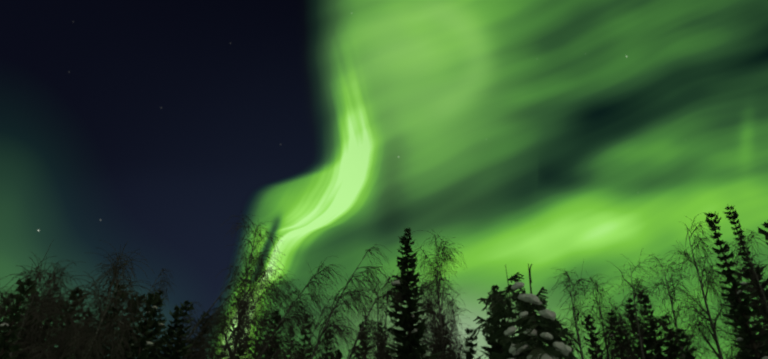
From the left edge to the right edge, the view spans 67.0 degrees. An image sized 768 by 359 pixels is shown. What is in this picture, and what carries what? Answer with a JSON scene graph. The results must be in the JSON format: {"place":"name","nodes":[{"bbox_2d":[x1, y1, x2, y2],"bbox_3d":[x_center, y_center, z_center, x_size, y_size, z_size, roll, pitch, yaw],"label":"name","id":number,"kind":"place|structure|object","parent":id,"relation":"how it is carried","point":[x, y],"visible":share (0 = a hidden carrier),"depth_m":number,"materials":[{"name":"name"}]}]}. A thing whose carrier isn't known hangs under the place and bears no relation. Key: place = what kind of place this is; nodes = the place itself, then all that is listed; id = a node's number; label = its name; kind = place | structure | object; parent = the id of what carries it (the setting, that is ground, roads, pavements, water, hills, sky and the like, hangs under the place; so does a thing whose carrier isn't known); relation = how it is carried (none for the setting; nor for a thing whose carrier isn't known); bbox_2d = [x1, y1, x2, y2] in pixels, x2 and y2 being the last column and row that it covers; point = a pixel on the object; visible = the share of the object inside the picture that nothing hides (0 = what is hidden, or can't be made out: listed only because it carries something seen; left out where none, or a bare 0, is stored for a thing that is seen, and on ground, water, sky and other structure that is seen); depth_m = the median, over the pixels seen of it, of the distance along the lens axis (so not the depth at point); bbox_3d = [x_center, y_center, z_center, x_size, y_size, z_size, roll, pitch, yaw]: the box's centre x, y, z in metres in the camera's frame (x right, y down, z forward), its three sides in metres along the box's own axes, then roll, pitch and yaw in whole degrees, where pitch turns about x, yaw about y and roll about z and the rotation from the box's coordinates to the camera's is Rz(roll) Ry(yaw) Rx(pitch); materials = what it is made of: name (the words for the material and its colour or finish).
{"place":"outdoors","nodes":[
{"label":"outdoors","id":0,"kind":"place"},
{"bbox_2d":[0,0,767,358],"label":"sky","id":1,"kind":"structure","parent":0,"point":[546,135],"materials":[{"name":"green"}]},
{"bbox_3d":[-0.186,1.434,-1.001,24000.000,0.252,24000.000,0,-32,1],"label":"snowy ground","id":2,"kind":"structure","parent":0,"visible":0},
{"bbox_2d":[0,292,22,352],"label":"spruce tree","id":3,"kind":"object","parent":2,"relation":"on","point":[6,314],"visible":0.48,"depth_m":14.59,"materials":[{"name":"black plant"}]},
{"bbox_2d":[0,278,37,358],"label":"tall spruce tree","id":4,"kind":"object","parent":2,"relation":"on","point":[12,337],"visible":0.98,"depth_m":12.81,"materials":[{"name":"black plant"}]},
{"bbox_2d":[0,286,39,349],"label":"birch tree","id":5,"kind":"object","parent":2,"relation":"on","point":[11,304],"visible":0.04,"depth_m":15.80,"materials":[{"name":"black plant"}]},
{"bbox_2d":[0,239,78,358],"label":"birch tree","id":6,"kind":"object","parent":2,"relation":"on","point":[31,338],"visible":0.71,"depth_m":13.49,"materials":[{"name":"black plant"}]},
{"bbox_2d":[11,260,75,355],"bbox_3d":[-10.124,6.522,15.890,2.770,9.276,2.492,-15,-35,23],"label":"birch tree","id":7,"kind":"object","parent":2,"relation":"on","point":[49,298],"visible":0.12,"depth_m":17.67,"materials":[{"name":"black plant"}]},
{"bbox_2d":[8,262,85,358],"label":"birch tree","id":8,"kind":"object","parent":2,"relation":"on","point":[56,286],"visible":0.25,"depth_m":16.34,"materials":[{"name":"black plant"}]},
{"bbox_2d":[45,287,87,358],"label":"tall spruce tree","id":9,"kind":"object","parent":2,"relation":"on","point":[73,293],"visible":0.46,"depth_m":16.13,"materials":[{"name":"black plant"}]},
{"bbox_2d":[55,291,86,356],"bbox_3d":[-10.091,7.422,17.072,2.655,9.008,2.599,-23,-39,32],"label":"spruce tree","id":10,"kind":"object","parent":2,"relation":"on","point":[71,322],"visible":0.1,"depth_m":18.98,"materials":[{"name":"black plant"}]},
{"bbox_2d":[68,310,92,358],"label":"spruce tree","id":11,"kind":"object","parent":2,"relation":"on","point":[84,330],"visible":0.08,"depth_m":23.64,"materials":[{"name":"black plant"}]},
{"bbox_2d":[10,244,157,358],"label":"birch tree","id":12,"kind":"object","parent":2,"relation":"on","point":[94,339],"visible":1,"depth_m":13.70,"materials":[{"name":"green plant"}]},
{"bbox_2d":[50,240,142,358],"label":"birch tree","id":13,"kind":"object","parent":2,"relation":"on","point":[99,312],"visible":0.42,"depth_m":15.37,"materials":[{"name":"black plant"}]},
{"bbox_2d":[78,283,129,358],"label":"tall spruce tree","id":14,"kind":"object","parent":2,"relation":"on","point":[113,309],"visible":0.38,"depth_m":14.71,"materials":[{"name":"black plant"}]},
{"bbox_2d":[105,293,137,356],"bbox_3d":[-9.108,8.128,18.600,2.525,9.432,2.779,0,-32,1],"label":"spruce tree","id":15,"kind":"object","parent":2,"relation":"on","point":[123,324],"visible":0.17,"depth_m":20.39,"materials":[{"name":"black plant"}]},
{"bbox_2d":[110,293,147,358],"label":"spruce tree","id":16,"kind":"object","parent":2,"relation":"on","point":[129,341],"visible":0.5,"depth_m":16.72,"materials":[{"name":"black plant"}]},
{"bbox_2d":[124,292,159,358],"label":"tall spruce tree","id":17,"kind":"object","parent":2,"relation":"on","point":[150,300],"visible":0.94,"depth_m":15.73,"materials":[{"name":"black plant"}]},
{"bbox_2d":[117,268,175,357],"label":"tree","id":18,"kind":"object","parent":2,"relation":"on","point":[160,281],"visible":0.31,"depth_m":27.88,"materials":[{"name":"black plant"}]},
{"bbox_2d":[129,291,167,358],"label":"spruce tree","id":19,"kind":"object","parent":2,"relation":"on","point":[157,330],"visible":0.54,"depth_m":21.60,"materials":[{"name":"black plant"}]},
{"bbox_2d":[143,313,166,357],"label":"spruce tree","id":20,"kind":"object","parent":2,"relation":"on","point":[160,320],"visible":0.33,"depth_m":23.74,"materials":[{"name":"black plant"}]},
{"bbox_2d":[156,306,187,358],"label":"spruce tree","id":21,"kind":"object","parent":2,"relation":"on","point":[175,314],"visible":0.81,"depth_m":18.87,"materials":[{"name":"black plant"}]},
{"bbox_2d":[163,300,193,358],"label":"tall spruce tree","id":22,"kind":"object","parent":2,"relation":"on","point":[180,333],"visible":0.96,"depth_m":17.95,"materials":[{"name":"black plant"}]},
{"bbox_2d":[153,302,203,358],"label":"tree","id":23,"kind":"object","parent":2,"relation":"on","point":[183,338],"visible":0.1,"depth_m":24.58,"materials":[{"name":"black plant"}]},
{"bbox_2d":[190,311,209,358],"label":"spruce tree","id":24,"kind":"object","parent":2,"relation":"on","point":[200,327],"visible":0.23,"depth_m":23.24,"materials":[{"name":"black plant"}]},
{"bbox_2d":[178,275,254,358],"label":"birch tree","id":25,"kind":"object","parent":2,"relation":"on","point":[205,320],"visible":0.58,"depth_m":20.50,"materials":[{"name":"black plant"}]},
{"bbox_2d":[160,269,275,358],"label":"birch tree","id":26,"kind":"object","parent":2,"relation":"on","point":[194,346],"visible":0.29,"depth_m":22.59,"materials":[{"name":"black plant"}]},
{"bbox_2d":[209,316,229,358],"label":"tree","id":27,"kind":"object","parent":2,"relation":"on","point":[218,344],"visible":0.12,"depth_m":25.44,"materials":[{"name":"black plant"}]},
{"bbox_2d":[235,325,251,358],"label":"spruce tree","id":28,"kind":"object","parent":2,"relation":"on","point":[240,349],"visible":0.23,"depth_m":19.30,"materials":[{"name":"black plant"}]},
{"bbox_2d":[184,209,308,358],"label":"birch tree","id":29,"kind":"object","parent":2,"relation":"on","point":[244,304],"visible":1,"depth_m":17.81,"materials":[{"name":"green plant"}]},
{"bbox_2d":[204,273,299,358],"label":"birch tree","id":30,"kind":"object","parent":2,"relation":"on","point":[266,315],"visible":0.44,"depth_m":22.00,"materials":[{"name":"black plant"}]},
{"bbox_2d":[250,318,265,357],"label":"spruce tree","id":31,"kind":"object","parent":2,"relation":"on","point":[259,339],"visible":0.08,"depth_m":30.51,"materials":[{"name":"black plant"}]},
{"bbox_2d":[258,310,287,358],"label":"spruce tree","id":32,"kind":"object","parent":2,"relation":"on","point":[277,321],"visible":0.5,"depth_m":21.72,"materials":[{"name":"black plant"}]},
{"bbox_2d":[244,279,308,358],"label":"tree","id":33,"kind":"object","parent":2,"relation":"on","point":[285,307],"visible":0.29,"depth_m":28.23,"materials":[{"name":"black plant"}]},
{"bbox_2d":[232,256,345,358],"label":"birch tree","id":34,"kind":"object","parent":2,"relation":"on","point":[280,324],"visible":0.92,"depth_m":19.39,"materials":[{"name":"black plant"}]},
{"bbox_2d":[285,328,297,358],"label":"spruce tree","id":35,"kind":"object","parent":2,"relation":"on","point":[291,342],"visible":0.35,"depth_m":32.34,"materials":[{"name":"black plant"}]},
{"bbox_2d":[293,314,314,358],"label":"spruce tree","id":36,"kind":"object","parent":2,"relation":"on","point":[309,351],"visible":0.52,"depth_m":23.62,"materials":[{"name":"black plant"}]},
{"bbox_2d":[287,290,347,357],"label":"tree","id":37,"kind":"object","parent":2,"relation":"on","point":[318,323],"visible":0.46,"depth_m":28.15,"materials":[{"name":"black plant"}]},
{"bbox_2d":[320,330,333,358],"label":"spruce tree","id":38,"kind":"object","parent":2,"relation":"on","point":[327,345],"visible":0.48,"depth_m":23.72,"materials":[{"name":"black plant"}]},
{"bbox_2d":[331,349,342,358],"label":"spruce tree","id":39,"kind":"object","parent":2,"relation":"on","point":[339,354],"visible":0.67,"depth_m":22.95,"materials":[{"name":"black plant"}]},
{"bbox_2d":[305,245,391,358],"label":"birch tree","id":40,"kind":"object","parent":2,"relation":"on","point":[335,326],"visible":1,"depth_m":19.72,"materials":[{"name":"black plant"}]},
{"bbox_2d":[353,321,370,358],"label":"spruce tree","id":41,"kind":"object","parent":2,"relation":"on","point":[360,325],"visible":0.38,"depth_m":21.91,"materials":[{"name":"black plant"}]},
{"bbox_2d":[319,266,418,358],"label":"birch tree","id":42,"kind":"object","parent":2,"relation":"on","point":[362,331],"visible":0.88,"depth_m":20.08,"materials":[{"name":"black plant"}]},
{"bbox_2d":[350,278,396,358],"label":"tree","id":43,"kind":"object","parent":2,"relation":"on","point":[382,319],"visible":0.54,"depth_m":22.24,"materials":[{"name":"black plant"}]},
{"bbox_2d":[368,269,402,358],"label":"birch tree","id":44,"kind":"object","parent":2,"relation":"on","point":[383,350],"visible":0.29,"depth_m":24.25,"materials":[{"name":"black plant"}]},
{"bbox_2d":[384,228,441,358],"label":"spruce tree","id":45,"kind":"object","parent":2,"relation":"on","point":[413,337],"visible":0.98,"depth_m":20.20,"materials":[{"name":"green plant"}]},
{"bbox_2d":[379,272,456,358],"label":"tree","id":46,"kind":"object","parent":2,"relation":"on","point":[428,327],"visible":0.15,"depth_m":27.41,"materials":[{"name":"black plant"}]},
{"bbox_2d":[427,327,440,358],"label":"spruce tree","id":47,"kind":"object","parent":2,"relation":"on","point":[434,343],"visible":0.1,"depth_m":23.89,"materials":[{"name":"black plant"}]},
{"bbox_2d":[407,229,480,358],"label":"birch tree","id":48,"kind":"object","parent":2,"relation":"on","point":[434,319],"visible":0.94,"depth_m":21.84,"materials":[{"name":"black plant"}]},
{"bbox_2d":[431,289,479,358],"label":"tree","id":49,"kind":"object","parent":2,"relation":"on","point":[451,303],"visible":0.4,"depth_m":27.12,"materials":[{"name":"black plant"}]},
{"bbox_2d":[461,328,481,358],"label":"spruce tree","id":50,"kind":"object","parent":2,"relation":"on","point":[468,353],"visible":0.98,"depth_m":19.53,"materials":[{"name":"black plant"}]},
{"bbox_2d":[480,284,513,358],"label":"spruce tree","id":51,"kind":"object","parent":2,"relation":"on","point":[496,346],"visible":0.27,"depth_m":21.26,"materials":[{"name":"black plant"}]},
{"bbox_2d":[479,290,521,358],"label":"birch tree","id":52,"kind":"object","parent":2,"relation":"on","point":[508,319],"visible":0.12,"depth_m":23.24,"materials":[{"name":"plant"}]},
{"bbox_2d":[473,265,547,358],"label":"snowy spruce tree","id":53,"kind":"object","parent":2,"relation":"on","point":[495,323],"visible":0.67,"depth_m":8.20,"materials":[{"name":"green plant"}]},
{"bbox_2d":[496,264,577,358],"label":"snowy spruce tree","id":54,"kind":"object","parent":2,"relation":"on","point":[535,336],"visible":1,"depth_m":7.59,"materials":[{"name":"green plant"}]},
{"bbox_2d":[548,265,629,358],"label":"birch tree","id":55,"kind":"object","parent":2,"relation":"on","point":[575,324],"visible":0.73,"depth_m":19.77,"materials":[{"name":"plant"}]},
{"bbox_2d":[582,314,604,358],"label":"spruce tree","id":56,"kind":"object","parent":2,"relation":"on","point":[590,333],"visible":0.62,"depth_m":20.64,"materials":[{"name":"green plant"}]},
{"bbox_2d":[578,271,635,358],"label":"birch tree","id":57,"kind":"object","parent":2,"relation":"on","point":[604,336],"visible":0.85,"depth_m":20.71,"materials":[{"name":"plant"}]},
{"bbox_2d":[606,311,636,358],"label":"spruce tree","id":58,"kind":"object","parent":2,"relation":"on","point":[614,318],"visible":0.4,"depth_m":22.25,"materials":[{"name":"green plant"}]},
{"bbox_2d":[595,293,658,358],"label":"tree","id":59,"kind":"object","parent":2,"relation":"on","point":[619,314],"visible":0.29,"depth_m":23.07,"materials":[{"name":"brown plant"}]},
{"bbox_2d":[619,320,641,358],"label":"spruce tree","id":60,"kind":"object","parent":2,"relation":"on","point":[626,340],"visible":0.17,"depth_m":30.97,"materials":[{"name":"green plant"}]},
{"bbox_2d":[604,251,676,358],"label":"birch tree","id":61,"kind":"object","parent":2,"relation":"on","point":[634,354],"visible":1,"depth_m":20.28,"materials":[{"name":"plant"}]},
{"bbox_2d":[623,298,659,358],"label":"spruce tree","id":62,"kind":"object","parent":2,"relation":"on","point":[647,344],"visible":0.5,"depth_m":21.77,"materials":[{"name":"green plant"}]},
{"bbox_2d":[618,279,671,353],"bbox_3d":[12.619,9.864,24.214,3.783,12.429,2.860,12,-34,-18],"label":"tree","id":63,"kind":"object","parent":2,"relation":"on","point":[643,316],"visible":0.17,"depth_m":26.35,"materials":[{"name":"brown plant"}]},
{"bbox_2d":[636,289,679,358],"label":"spruce tree","id":64,"kind":"object","parent":2,"relation":"on","point":[659,344],"visible":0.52,"depth_m":22.78,"materials":[{"name":"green plant"}]},
{"bbox_2d":[658,315,681,358],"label":"spruce tree","id":65,"kind":"object","parent":2,"relation":"on","point":[673,348],"visible":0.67,"depth_m":21.32,"materials":[{"name":"green plant"}]},
{"bbox_2d":[644,254,719,358],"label":"birch tree","id":66,"kind":"object","parent":2,"relation":"on","point":[672,310],"visible":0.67,"depth_m":21.74,"materials":[{"name":"brown plant"}]},
{"bbox_2d":[674,328,696,358],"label":"spruce tree","id":67,"kind":"object","parent":2,"relation":"on","point":[682,344],"visible":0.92,"depth_m":17.69,"materials":[{"name":"black plant"}]},
{"bbox_2d":[662,213,767,358],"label":"birch tree","id":68,"kind":"object","parent":2,"relation":"on","point":[712,324],"visible":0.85,"depth_m":16.82,"materials":[{"name":"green plant"}]},
{"bbox_2d":[696,276,762,353],"bbox_3d":[15.462,9.679,23.445,3.154,11.921,3.474,26,-40,-35],"label":"tree","id":69,"kind":"object","parent":2,"relation":"on","point":[726,310],"visible":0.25,"depth_m":25.52,"materials":[{"name":"brown plant"}]},
{"bbox_2d":[704,211,767,358],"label":"spruce tree","id":70,"kind":"object","parent":2,"relation":"on","point":[743,319],"visible":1,"depth_m":15.57,"materials":[{"name":"green plant"}]},
{"bbox_2d":[714,228,767,354],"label":"birch tree","id":71,"kind":"object","parent":2,"relation":"on","point":[760,300],"visible":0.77,"depth_m":17.39,"materials":[{"name":"brown plant"}]},
{"bbox_2d":[727,291,763,356],"bbox_3d":[12.965,8.026,18.615,3.282,9.619,3.358,0,-32,1],"label":"spruce tree","id":72,"kind":"object","parent":2,"relation":"on","point":[741,328],"visible":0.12,"depth_m":20.38,"materials":[{"name":"black plant"}]},
{"bbox_2d":[724,204,767,355],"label":"spruce tree","id":73,"kind":"object","parent":2,"relation":"on","point":[734,216],"visible":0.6,"depth_m":18.39,"materials":[{"name":"green plant"}]},
{"bbox_2d":[758,220,767,257],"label":"spruce tree","id":74,"kind":"object","parent":2,"relation":"on","point":[762,231],"visible":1,"depth_m":12.26,"materials":[{"name":"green plant"}]}
]}

